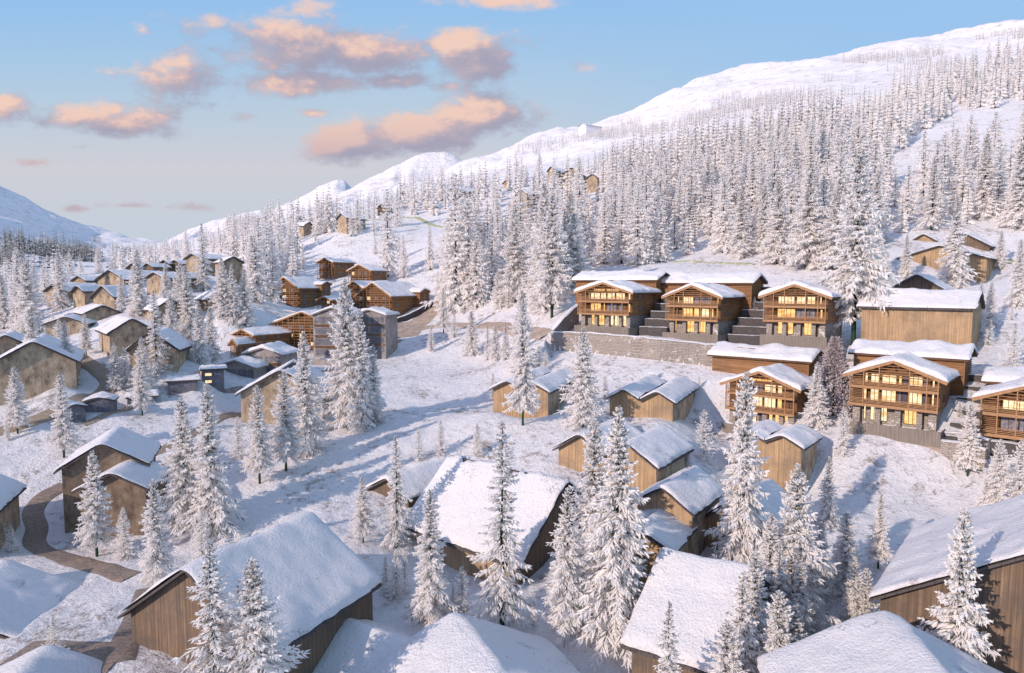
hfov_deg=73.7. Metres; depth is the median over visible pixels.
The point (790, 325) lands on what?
window
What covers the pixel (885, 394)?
window
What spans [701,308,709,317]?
window
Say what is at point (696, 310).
window
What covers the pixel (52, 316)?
spruce tree
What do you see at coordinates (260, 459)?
spruce tree
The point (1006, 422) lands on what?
window
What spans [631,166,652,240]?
spruce tree
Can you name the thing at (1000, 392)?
chalet
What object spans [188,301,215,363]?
spruce tree
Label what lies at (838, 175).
spruce tree
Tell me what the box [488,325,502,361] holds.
spruce tree
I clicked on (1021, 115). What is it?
spruce tree
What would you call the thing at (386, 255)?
spruce tree
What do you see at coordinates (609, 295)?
window
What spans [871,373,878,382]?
window
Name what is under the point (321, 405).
spruce tree
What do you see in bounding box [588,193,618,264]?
spruce tree
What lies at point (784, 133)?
spruce tree
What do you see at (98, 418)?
path
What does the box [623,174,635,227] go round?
spruce tree
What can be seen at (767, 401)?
window
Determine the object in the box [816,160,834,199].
spruce tree
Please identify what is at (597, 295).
window
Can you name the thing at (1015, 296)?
spruce tree
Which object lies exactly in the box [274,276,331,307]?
timber chalet
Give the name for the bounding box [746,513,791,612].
spruce tree
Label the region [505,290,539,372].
spruce tree
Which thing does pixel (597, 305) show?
window
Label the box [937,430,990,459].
retaining wall
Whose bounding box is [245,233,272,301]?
spruce tree
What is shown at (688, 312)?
window
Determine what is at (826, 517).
spruce tree
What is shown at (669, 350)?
retaining wall
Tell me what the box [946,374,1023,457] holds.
terrace wall
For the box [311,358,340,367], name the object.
retaining wall
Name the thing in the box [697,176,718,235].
spruce tree
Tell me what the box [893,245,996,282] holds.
barn
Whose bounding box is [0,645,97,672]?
barn
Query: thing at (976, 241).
barn
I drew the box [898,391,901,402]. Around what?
window
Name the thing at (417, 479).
barn
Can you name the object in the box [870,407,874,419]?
window
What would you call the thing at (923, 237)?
barn
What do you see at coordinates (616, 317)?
window
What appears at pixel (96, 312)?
barn
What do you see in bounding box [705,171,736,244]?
spruce tree
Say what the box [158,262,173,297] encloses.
spruce tree
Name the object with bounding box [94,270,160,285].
barn
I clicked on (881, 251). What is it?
spruce tree
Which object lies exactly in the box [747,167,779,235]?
spruce tree
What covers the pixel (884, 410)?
window
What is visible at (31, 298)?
spruce tree
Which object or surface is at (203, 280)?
spruce tree
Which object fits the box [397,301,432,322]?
retaining wall
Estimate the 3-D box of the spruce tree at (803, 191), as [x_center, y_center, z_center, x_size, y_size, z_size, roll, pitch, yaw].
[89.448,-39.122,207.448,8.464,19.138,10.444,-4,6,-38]
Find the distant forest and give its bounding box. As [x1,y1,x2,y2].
[0,24,1023,316]
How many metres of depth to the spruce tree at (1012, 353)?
104.23 m
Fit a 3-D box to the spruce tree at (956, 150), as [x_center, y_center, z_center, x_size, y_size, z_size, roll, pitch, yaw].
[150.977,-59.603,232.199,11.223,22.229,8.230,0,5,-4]
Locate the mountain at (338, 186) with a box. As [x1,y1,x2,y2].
[165,180,350,241]
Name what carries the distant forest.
on the snowy ground
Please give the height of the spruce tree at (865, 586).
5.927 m
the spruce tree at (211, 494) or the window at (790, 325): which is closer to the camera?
the spruce tree at (211, 494)
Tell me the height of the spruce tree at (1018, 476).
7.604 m
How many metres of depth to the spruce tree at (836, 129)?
260.09 m
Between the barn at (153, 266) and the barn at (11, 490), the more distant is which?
the barn at (153, 266)
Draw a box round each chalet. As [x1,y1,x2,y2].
[227,336,258,357]
[231,326,294,346]
[269,309,320,352]
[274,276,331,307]
[315,257,356,279]
[315,295,350,308]
[346,264,388,283]
[346,280,389,307]
[353,281,430,316]
[571,269,668,335]
[661,271,767,342]
[707,341,824,433]
[758,280,847,353]
[842,339,978,451]
[972,366,1023,459]
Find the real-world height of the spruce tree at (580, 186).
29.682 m
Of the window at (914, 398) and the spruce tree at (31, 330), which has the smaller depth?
the window at (914, 398)
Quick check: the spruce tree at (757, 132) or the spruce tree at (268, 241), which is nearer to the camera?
the spruce tree at (268, 241)
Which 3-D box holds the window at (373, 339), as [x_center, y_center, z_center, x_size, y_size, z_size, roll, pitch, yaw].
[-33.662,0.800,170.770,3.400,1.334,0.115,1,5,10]
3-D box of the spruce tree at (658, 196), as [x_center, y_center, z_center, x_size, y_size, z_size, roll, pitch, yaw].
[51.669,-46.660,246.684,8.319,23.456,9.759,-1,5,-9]
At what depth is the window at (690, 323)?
134.30 m
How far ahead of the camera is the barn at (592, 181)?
370.34 m
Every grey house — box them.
[221,356,268,378]
[241,341,299,374]
[310,304,363,357]
[361,306,399,358]
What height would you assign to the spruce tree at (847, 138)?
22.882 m
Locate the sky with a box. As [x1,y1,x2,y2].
[0,0,1023,240]
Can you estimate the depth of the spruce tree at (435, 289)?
230.18 m
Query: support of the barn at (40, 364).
on the snowy ground
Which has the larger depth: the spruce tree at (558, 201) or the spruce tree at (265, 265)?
the spruce tree at (558, 201)
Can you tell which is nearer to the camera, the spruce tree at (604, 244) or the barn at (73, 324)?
the barn at (73, 324)
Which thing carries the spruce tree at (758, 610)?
on the snowy ground
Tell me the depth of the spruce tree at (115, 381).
120.36 m
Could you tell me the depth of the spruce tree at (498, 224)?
252.40 m
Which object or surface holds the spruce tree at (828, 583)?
on the snowy ground
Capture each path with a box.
[0,354,116,435]
[21,482,141,582]
[81,406,132,426]
[111,587,151,662]
[156,340,402,455]
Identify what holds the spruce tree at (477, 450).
on the snowy ground
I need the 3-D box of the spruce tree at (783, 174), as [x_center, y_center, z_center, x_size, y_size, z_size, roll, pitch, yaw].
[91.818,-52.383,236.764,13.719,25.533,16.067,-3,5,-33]
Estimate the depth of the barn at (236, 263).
225.07 m
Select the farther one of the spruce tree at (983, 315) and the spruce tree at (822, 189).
the spruce tree at (822, 189)
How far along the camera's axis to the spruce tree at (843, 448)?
93.39 m
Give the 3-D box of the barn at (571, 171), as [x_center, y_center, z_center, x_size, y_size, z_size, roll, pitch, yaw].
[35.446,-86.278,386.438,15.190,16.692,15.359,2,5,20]
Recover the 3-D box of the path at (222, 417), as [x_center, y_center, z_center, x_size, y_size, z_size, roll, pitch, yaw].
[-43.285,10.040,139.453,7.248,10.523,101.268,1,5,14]
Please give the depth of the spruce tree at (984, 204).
195.43 m
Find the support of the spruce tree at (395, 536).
on the snowy ground
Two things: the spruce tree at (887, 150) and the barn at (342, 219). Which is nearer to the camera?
the spruce tree at (887, 150)
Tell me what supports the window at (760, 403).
in the chalet at (781, 375)
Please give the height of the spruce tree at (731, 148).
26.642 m
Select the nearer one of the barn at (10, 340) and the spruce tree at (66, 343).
the spruce tree at (66, 343)
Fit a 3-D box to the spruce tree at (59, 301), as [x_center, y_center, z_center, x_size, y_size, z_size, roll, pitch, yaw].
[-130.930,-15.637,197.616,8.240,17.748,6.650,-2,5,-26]
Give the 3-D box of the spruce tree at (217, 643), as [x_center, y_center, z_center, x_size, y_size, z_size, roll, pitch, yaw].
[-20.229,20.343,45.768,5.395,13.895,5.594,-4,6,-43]
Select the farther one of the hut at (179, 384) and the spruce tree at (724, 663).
the hut at (179, 384)
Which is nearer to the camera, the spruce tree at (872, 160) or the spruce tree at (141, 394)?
the spruce tree at (141, 394)
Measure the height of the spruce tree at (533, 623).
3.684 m
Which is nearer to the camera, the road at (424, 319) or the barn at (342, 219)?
the road at (424, 319)
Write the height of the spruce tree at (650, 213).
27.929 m
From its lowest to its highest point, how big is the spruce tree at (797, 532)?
16.969 m
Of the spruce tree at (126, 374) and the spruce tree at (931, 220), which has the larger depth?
the spruce tree at (931, 220)
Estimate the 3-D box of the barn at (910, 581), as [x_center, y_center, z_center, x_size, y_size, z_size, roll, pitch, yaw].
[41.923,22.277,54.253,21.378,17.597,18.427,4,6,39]
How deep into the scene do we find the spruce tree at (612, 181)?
226.30 m
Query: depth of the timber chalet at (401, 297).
224.21 m
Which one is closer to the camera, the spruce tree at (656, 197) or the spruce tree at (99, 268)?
the spruce tree at (656, 197)
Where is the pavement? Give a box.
[0,640,132,672]
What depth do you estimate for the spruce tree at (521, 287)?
194.68 m
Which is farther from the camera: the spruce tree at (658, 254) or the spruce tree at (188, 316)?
the spruce tree at (658, 254)
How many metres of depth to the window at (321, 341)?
166.57 m
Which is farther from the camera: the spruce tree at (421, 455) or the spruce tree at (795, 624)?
the spruce tree at (421, 455)
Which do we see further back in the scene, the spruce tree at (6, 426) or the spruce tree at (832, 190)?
the spruce tree at (832, 190)
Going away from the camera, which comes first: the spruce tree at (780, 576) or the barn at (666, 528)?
the spruce tree at (780, 576)
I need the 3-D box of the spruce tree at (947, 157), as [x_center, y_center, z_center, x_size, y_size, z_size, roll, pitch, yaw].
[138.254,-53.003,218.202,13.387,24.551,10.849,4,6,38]
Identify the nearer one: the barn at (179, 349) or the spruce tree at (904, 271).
the barn at (179, 349)
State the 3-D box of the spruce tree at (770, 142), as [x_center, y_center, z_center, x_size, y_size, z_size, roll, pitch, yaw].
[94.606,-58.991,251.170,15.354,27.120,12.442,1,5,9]
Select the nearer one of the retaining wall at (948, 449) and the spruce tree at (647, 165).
the retaining wall at (948, 449)
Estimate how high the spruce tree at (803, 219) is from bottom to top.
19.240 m
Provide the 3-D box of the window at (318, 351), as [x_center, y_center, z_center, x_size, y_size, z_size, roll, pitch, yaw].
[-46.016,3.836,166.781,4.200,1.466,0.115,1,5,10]
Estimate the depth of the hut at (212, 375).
128.80 m
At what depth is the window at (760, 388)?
108.52 m
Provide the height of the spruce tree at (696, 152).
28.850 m
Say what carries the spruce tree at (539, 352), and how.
on the snowy ground
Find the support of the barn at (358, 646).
on the snowy ground
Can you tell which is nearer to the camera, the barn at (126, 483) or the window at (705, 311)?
the barn at (126, 483)
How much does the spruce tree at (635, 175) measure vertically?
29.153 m
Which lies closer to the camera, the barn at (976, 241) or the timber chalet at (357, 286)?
the barn at (976, 241)
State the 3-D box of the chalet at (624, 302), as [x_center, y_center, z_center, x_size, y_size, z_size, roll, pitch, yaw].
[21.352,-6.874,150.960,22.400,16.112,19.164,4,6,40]
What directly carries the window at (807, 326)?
in the chalet at (799, 313)
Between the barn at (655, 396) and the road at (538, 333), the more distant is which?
the road at (538, 333)
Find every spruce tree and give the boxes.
[0,276,12,329]
[1,367,32,433]
[2,524,21,553]
[3,422,11,440]
[3,523,8,542]
[4,267,26,332]
[5,247,27,302]
[8,259,45,334]
[17,309,44,346]
[31,264,39,297]
[36,260,53,303]
[40,614,69,649]
[41,373,87,457]
[46,252,72,311]
[48,312,55,334]
[53,319,63,340]
[58,321,81,386]
[65,250,74,275]
[72,450,119,556]
[77,254,84,274]
[77,313,93,354]
[93,245,103,273]
[105,343,126,390]
[108,242,118,269]
[111,507,138,561]
[114,274,128,311]
[119,346,132,387]
[123,249,150,316]
[125,337,156,391]
[128,359,156,415]
[136,478,177,585]
[142,290,172,377]
[154,397,206,540]
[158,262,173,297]
[162,294,185,334]
[166,261,193,317]
[170,541,243,672]
[171,384,250,545]
[176,265,197,337]
[181,228,190,258]
[183,511,217,558]
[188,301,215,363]
[191,224,213,290]
[202,308,226,362]
[206,258,236,318]
[209,557,310,672]
[219,264,246,327]
[224,417,250,458]
[228,216,240,256]
[231,268,258,325]
[238,213,250,255]
[239,385,277,483]
[243,236,266,303]
[245,215,277,294]
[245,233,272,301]
[259,212,278,279]
[264,241,286,303]
[267,371,305,470]
[275,228,287,269]
[284,219,296,253]
[287,331,329,459]
[290,236,300,268]
[299,245,306,268]
[307,377,329,429]
[311,197,326,235]
[317,279,371,432]
[318,194,334,232]
[344,308,377,434]
[347,212,354,235]
[348,476,379,542]
[353,199,364,232]
[366,344,388,424]
[368,201,378,234]
[370,233,377,253]
[375,189,400,276]
[375,435,417,552]
[378,557,391,595]
[382,549,407,604]
[392,189,405,225]
[394,235,414,277]
[395,235,402,258]
[396,553,415,592]
[400,489,461,628]
[407,427,429,461]
[419,173,479,312]
[423,228,434,270]
[426,326,435,351]
[431,421,448,456]
[433,272,441,297]
[434,223,458,290]
[434,290,450,332]
[437,221,446,257]
[448,313,459,337]
[450,189,466,246]
[450,585,458,611]
[454,191,485,305]
[454,566,472,613]
[457,194,478,256]
[458,230,493,309]
[458,310,484,356]
[466,422,540,630]
[469,188,485,248]
[469,423,484,458]
[478,213,506,292]
[482,324,491,360]
[484,200,505,261]
[485,374,496,400]
[487,223,509,280]
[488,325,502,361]
[490,267,506,308]
[496,205,531,302]
[499,323,511,361]
[500,300,541,425]
[501,286,515,307]
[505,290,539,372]
[506,185,531,240]
[510,223,532,278]
[513,182,571,314]
[517,218,542,296]
[525,174,543,232]
[525,195,574,317]
[529,591,538,628]
[534,345,543,366]
[540,350,551,368]
[541,487,590,648]
[542,173,570,216]
[551,418,631,595]
[553,202,566,254]
[554,194,590,270]
[555,190,563,222]
[556,327,610,431]
[557,210,587,286]
[560,211,577,294]
[565,213,594,288]
[567,157,596,220]
[569,407,653,672]
[571,193,585,244]
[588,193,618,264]
[590,176,627,252]
[595,180,629,256]
[599,376,609,398]
[606,187,636,263]
[616,154,628,194]
[619,183,654,265]
[620,158,639,206]
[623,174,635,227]
[628,170,661,245]
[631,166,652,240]
[631,188,651,260]
[633,156,649,197]
[642,155,651,194]
[645,198,675,261]
[647,175,662,218]
[648,151,674,221]
[648,176,667,240]
[651,158,674,223]
[652,600,684,672]
[655,151,672,204]
[662,151,675,211]
[668,173,688,232]
[670,159,695,220]
[676,139,700,183]
[676,141,705,204]
[679,153,705,224]
[685,453,692,468]
[690,410,721,460]
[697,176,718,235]
[698,150,718,215]
[701,371,778,567]
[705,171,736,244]
[705,172,736,253]
[705,618,748,672]
[714,152,747,231]
[714,165,731,207]
[718,135,740,186]
[721,571,764,672]
[726,187,757,259]
[728,119,748,166]
[732,148,761,231]
[734,151,754,213]
[736,143,760,196]
[744,550,770,662]
[745,117,766,172]
[746,185,772,254]
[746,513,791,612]
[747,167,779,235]
[750,156,767,213]
[750,590,795,672]
[754,179,793,265]
[754,463,841,635]
[756,123,779,169]
[757,139,781,189]
[759,146,789,218]
[761,135,782,187]
[761,148,789,200]
[766,542,792,641]
[771,140,785,168]
[772,117,789,150]
[775,163,829,268]
[777,163,802,241]
[778,126,798,167]
[779,132,796,178]
[779,150,797,184]
[783,603,806,643]
[784,160,804,214]
[784,162,796,218]
[785,562,814,639]
[791,186,823,248]
[794,120,818,184]
[794,125,822,187]
[796,115,815,171]
[796,179,809,225]
[796,362,831,430]
[797,117,824,180]
[802,158,827,192]
[808,185,854,270]
[808,522,840,603]
[808,570,826,610]
[809,150,904,344]
[812,456,841,529]
[813,168,825,201]
[814,102,831,147]
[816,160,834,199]
[817,116,830,167]
[817,175,831,256]
[819,145,854,224]
[820,131,835,173]
[823,122,854,187]
[825,181,837,220]
[827,118,844,165]
[828,510,868,596]
[832,406,852,456]
[833,152,850,197]
[837,556,866,623]
[839,134,851,167]
[844,138,868,190]
[844,567,879,619]
[850,107,871,159]
[859,196,883,249]
[861,492,894,568]
[864,140,897,216]
[866,217,895,279]
[870,123,901,187]
[871,161,897,228]
[871,170,896,241]
[878,252,895,282]
[896,164,919,220]
[896,234,915,278]
[911,130,934,192]
[912,157,950,230]
[915,140,954,214]
[916,507,1001,663]
[920,131,959,204]
[931,196,979,288]
[947,128,971,189]
[947,141,976,208]
[951,401,986,476]
[955,402,963,417]
[956,115,981,174]
[963,133,1003,217]
[975,111,1014,170]
[975,138,997,190]
[975,473,996,506]
[977,439,1014,503]
[980,279,990,333]
[981,282,1002,325]
[981,318,996,344]
[990,231,1010,268]
[991,142,1023,230]
[991,150,1010,208]
[997,323,1023,366]
[1001,239,1023,307]
[1006,306,1015,320]
[1006,439,1023,495]
[1008,116,1023,165]
[1010,108,1023,163]
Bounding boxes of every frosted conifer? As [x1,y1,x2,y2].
[749,296,757,309]
[808,336,852,416]
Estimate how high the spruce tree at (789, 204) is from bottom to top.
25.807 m
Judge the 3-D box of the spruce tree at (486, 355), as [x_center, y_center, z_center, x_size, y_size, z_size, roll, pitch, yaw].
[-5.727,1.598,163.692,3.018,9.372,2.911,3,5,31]
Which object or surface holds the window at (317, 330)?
in the grey house at (323, 345)
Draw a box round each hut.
[55,400,87,424]
[82,391,118,412]
[124,390,159,407]
[166,374,200,394]
[198,363,226,392]
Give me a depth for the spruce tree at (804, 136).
279.24 m
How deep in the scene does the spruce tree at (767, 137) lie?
291.72 m
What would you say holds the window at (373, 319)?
in the grey house at (380, 329)
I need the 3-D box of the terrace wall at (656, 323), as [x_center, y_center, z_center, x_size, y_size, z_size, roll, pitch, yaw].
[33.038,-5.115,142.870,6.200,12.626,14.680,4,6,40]
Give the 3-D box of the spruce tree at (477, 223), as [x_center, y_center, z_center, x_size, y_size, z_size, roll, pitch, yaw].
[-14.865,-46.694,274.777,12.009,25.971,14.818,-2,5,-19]
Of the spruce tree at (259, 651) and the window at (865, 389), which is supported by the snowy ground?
the spruce tree at (259, 651)
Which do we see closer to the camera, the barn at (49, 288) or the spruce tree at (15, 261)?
the barn at (49, 288)
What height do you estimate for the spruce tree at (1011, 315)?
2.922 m
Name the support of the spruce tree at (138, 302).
on the snowy ground
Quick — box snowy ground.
[0,19,1023,672]
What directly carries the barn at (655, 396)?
on the snowy ground
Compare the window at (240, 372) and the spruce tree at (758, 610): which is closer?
the spruce tree at (758, 610)
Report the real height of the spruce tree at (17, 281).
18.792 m
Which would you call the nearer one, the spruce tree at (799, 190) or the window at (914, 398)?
the window at (914, 398)
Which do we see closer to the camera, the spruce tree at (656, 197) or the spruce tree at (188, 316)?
the spruce tree at (188, 316)
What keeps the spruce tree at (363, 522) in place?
on the snowy ground
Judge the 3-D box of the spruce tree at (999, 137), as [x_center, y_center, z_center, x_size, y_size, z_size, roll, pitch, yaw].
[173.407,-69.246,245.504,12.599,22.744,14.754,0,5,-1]
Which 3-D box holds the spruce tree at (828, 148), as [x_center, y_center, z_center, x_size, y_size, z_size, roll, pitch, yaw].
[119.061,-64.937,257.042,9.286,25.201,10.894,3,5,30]
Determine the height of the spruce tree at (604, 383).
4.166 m
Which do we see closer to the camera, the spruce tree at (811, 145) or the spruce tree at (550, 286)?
the spruce tree at (550, 286)
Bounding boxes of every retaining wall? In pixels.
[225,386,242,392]
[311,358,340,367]
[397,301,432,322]
[550,304,578,331]
[551,331,853,366]
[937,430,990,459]
[939,439,987,470]
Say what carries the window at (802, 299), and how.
in the chalet at (799, 313)
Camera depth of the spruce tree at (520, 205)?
269.14 m
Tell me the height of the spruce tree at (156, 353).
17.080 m
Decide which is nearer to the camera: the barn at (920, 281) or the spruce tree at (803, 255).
the barn at (920, 281)
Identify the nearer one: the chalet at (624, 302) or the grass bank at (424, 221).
the chalet at (624, 302)
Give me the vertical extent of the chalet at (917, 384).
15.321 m
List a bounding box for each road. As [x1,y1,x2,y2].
[397,301,445,331]
[397,330,421,336]
[402,322,550,339]
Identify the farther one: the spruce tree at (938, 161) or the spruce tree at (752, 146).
the spruce tree at (752, 146)
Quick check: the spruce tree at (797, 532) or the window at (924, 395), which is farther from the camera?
the window at (924, 395)
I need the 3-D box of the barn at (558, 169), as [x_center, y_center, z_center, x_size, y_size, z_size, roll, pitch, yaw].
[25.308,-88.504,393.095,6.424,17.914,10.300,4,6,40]
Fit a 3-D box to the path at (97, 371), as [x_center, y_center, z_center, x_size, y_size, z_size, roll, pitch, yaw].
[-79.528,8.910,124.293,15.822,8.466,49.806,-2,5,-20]
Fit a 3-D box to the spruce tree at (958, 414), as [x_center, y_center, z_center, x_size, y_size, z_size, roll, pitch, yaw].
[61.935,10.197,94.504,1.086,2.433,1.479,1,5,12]
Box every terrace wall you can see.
[639,296,669,336]
[727,287,770,344]
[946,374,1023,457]
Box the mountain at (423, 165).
[324,151,461,202]
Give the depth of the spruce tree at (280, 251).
280.49 m
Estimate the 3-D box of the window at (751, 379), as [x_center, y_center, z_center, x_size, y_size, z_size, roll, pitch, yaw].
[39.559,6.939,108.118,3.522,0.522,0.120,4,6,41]
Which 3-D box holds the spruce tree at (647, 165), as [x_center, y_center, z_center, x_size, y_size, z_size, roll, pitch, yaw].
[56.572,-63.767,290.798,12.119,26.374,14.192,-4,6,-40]
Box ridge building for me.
[578,123,601,135]
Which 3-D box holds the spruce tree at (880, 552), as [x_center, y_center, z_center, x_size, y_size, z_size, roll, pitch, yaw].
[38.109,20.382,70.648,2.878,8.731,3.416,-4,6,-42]
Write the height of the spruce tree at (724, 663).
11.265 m
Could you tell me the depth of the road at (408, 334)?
198.32 m
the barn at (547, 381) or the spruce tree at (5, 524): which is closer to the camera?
the spruce tree at (5, 524)
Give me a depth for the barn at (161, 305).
170.48 m
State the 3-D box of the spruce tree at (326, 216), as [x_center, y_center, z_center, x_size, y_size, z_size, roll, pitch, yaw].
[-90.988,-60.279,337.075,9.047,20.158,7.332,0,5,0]
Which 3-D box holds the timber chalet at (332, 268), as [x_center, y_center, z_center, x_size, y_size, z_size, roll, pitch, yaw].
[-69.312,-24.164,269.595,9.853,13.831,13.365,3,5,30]
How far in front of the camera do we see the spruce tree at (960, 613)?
46.61 m
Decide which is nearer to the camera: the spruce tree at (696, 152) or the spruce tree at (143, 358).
the spruce tree at (143, 358)
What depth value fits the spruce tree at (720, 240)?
204.70 m
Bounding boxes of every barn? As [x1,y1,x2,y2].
[0,331,25,354]
[0,333,84,405]
[0,473,26,548]
[0,561,76,638]
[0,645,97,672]
[41,315,96,336]
[43,283,97,307]
[53,426,162,532]
[69,275,97,283]
[70,285,109,306]
[72,459,169,544]
[73,304,122,320]
[89,285,133,308]
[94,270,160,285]
[94,315,153,358]
[116,511,383,672]
[125,263,144,269]
[125,327,192,372]
[141,298,182,328]
[142,263,170,271]
[144,272,206,294]
[159,260,173,271]
[171,260,185,271]
[183,253,223,275]
[194,290,217,311]
[213,256,243,284]
[235,360,331,424]
[293,222,312,237]
[311,619,411,672]
[336,213,366,233]
[364,612,580,672]
[365,460,443,507]
[377,203,392,215]
[402,453,581,584]
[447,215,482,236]
[450,187,473,199]
[488,366,576,417]
[502,180,513,188]
[515,189,539,216]
[547,166,564,192]
[552,417,640,471]
[559,167,586,192]
[585,174,598,193]
[595,425,693,496]
[604,374,698,421]
[614,506,696,582]
[620,549,772,672]
[630,466,724,554]
[705,477,807,551]
[727,419,823,494]
[756,611,1004,672]
[856,288,985,346]
[868,491,1023,672]
[889,273,954,289]
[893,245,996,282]
[913,233,937,241]
[946,232,997,250]
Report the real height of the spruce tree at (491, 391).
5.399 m
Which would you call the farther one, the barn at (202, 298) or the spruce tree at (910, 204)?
the spruce tree at (910, 204)
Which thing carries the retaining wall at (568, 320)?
on the snowy ground
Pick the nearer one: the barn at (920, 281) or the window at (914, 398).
the window at (914, 398)
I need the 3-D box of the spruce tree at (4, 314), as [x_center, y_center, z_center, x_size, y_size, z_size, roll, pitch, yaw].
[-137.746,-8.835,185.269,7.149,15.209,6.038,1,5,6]
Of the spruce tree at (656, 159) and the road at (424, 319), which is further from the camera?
the spruce tree at (656, 159)
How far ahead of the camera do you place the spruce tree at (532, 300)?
175.32 m
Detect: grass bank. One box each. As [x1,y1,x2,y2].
[337,217,443,227]
[671,260,754,264]
[995,258,1015,263]
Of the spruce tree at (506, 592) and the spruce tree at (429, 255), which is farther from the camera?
the spruce tree at (429, 255)
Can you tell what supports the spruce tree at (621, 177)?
on the snowy ground
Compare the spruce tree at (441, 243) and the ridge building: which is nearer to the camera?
the spruce tree at (441, 243)
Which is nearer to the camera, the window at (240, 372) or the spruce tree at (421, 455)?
the spruce tree at (421, 455)
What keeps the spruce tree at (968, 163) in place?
on the snowy ground
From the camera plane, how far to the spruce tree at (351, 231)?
321.24 m
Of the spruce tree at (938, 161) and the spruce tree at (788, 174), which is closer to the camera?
the spruce tree at (938, 161)
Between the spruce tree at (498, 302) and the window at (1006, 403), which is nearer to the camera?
the window at (1006, 403)
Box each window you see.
[226,369,234,373]
[238,370,252,375]
[265,357,278,361]
[267,367,277,371]
[315,317,330,322]
[315,328,330,333]
[315,338,331,344]
[315,349,331,354]
[371,317,383,322]
[371,327,383,332]
[371,337,383,341]
[371,347,383,351]
[591,293,599,298]
[591,303,600,310]
[591,315,604,324]
[601,293,605,298]
[607,293,614,298]
[607,303,616,311]
[611,315,613,325]
[615,316,617,325]
[616,293,624,296]
[619,304,622,311]
[683,308,692,316]
[684,297,693,301]
[688,321,693,331]
[694,308,699,316]
[699,321,705,332]
[701,297,710,303]
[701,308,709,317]
[751,379,771,382]
[752,383,762,390]
[752,396,762,406]
[764,385,775,392]
[764,398,775,408]
[775,415,787,421]
[777,308,795,317]
[777,322,793,333]
[777,399,781,408]
[778,297,794,303]
[796,297,804,303]
[796,309,804,318]
[804,323,810,334]
[807,297,815,303]
[807,309,814,318]
[820,309,822,318]
[863,388,866,398]
[863,406,865,418]
[870,389,877,399]
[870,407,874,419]
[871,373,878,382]
[881,390,895,401]
[881,408,887,421]
[882,374,896,384]
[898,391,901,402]
[902,376,907,385]
[902,392,906,402]
[904,410,915,424]
[907,392,922,404]
[908,376,922,386]
[922,394,925,404]
[931,394,934,405]
[1000,417,1023,431]
[1002,398,1023,410]
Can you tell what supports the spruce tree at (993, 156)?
on the snowy ground
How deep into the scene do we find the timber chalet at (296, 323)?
173.57 m
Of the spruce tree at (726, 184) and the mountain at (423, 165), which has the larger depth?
the mountain at (423, 165)
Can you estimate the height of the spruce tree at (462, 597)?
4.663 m
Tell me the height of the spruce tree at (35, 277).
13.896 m
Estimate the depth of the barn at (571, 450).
87.83 m
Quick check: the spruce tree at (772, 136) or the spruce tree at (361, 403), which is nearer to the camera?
the spruce tree at (361, 403)
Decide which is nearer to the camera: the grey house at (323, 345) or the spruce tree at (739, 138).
the grey house at (323, 345)
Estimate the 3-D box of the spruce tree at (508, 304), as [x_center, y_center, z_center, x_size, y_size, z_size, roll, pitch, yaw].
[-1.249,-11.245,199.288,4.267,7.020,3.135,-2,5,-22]
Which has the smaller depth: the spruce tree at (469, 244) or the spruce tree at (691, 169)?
the spruce tree at (469, 244)
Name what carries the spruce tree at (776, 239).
on the snowy ground
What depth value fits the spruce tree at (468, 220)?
266.36 m
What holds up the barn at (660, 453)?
on the snowy ground
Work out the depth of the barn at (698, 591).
55.86 m
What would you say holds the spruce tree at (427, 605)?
on the snowy ground
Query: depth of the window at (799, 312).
120.71 m
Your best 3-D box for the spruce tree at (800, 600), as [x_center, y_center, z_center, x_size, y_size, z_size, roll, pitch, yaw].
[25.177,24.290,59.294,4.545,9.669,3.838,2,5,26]
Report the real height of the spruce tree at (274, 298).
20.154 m
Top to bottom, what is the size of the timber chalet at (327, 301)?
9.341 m
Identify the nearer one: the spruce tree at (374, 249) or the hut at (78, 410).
the hut at (78, 410)
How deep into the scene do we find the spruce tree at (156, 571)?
66.74 m
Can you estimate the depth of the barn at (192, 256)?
235.30 m
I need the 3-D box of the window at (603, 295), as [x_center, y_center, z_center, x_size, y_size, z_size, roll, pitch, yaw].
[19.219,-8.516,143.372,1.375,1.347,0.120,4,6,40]
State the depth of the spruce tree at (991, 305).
120.50 m
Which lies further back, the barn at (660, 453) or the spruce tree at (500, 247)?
the spruce tree at (500, 247)
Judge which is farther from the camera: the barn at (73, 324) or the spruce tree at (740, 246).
the spruce tree at (740, 246)
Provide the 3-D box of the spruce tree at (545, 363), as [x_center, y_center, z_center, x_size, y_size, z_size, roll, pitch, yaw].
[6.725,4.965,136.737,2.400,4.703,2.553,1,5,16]
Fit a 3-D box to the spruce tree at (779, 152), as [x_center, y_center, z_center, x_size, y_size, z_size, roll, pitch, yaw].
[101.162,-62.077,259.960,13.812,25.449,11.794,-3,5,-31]
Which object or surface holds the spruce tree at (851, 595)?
on the snowy ground
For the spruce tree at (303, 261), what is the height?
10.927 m
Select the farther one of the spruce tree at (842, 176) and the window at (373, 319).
the spruce tree at (842, 176)
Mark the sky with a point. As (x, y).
(159, 119)
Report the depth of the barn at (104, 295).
185.45 m
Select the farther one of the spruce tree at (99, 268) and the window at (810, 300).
the spruce tree at (99, 268)
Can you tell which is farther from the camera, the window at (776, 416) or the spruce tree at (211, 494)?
the window at (776, 416)
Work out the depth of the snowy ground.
114.23 m
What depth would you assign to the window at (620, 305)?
140.87 m
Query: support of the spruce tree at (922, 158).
on the snowy ground
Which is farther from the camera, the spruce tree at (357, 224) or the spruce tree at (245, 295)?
the spruce tree at (357, 224)
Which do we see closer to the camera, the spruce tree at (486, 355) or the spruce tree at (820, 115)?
the spruce tree at (486, 355)
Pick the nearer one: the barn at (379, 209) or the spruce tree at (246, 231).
the spruce tree at (246, 231)

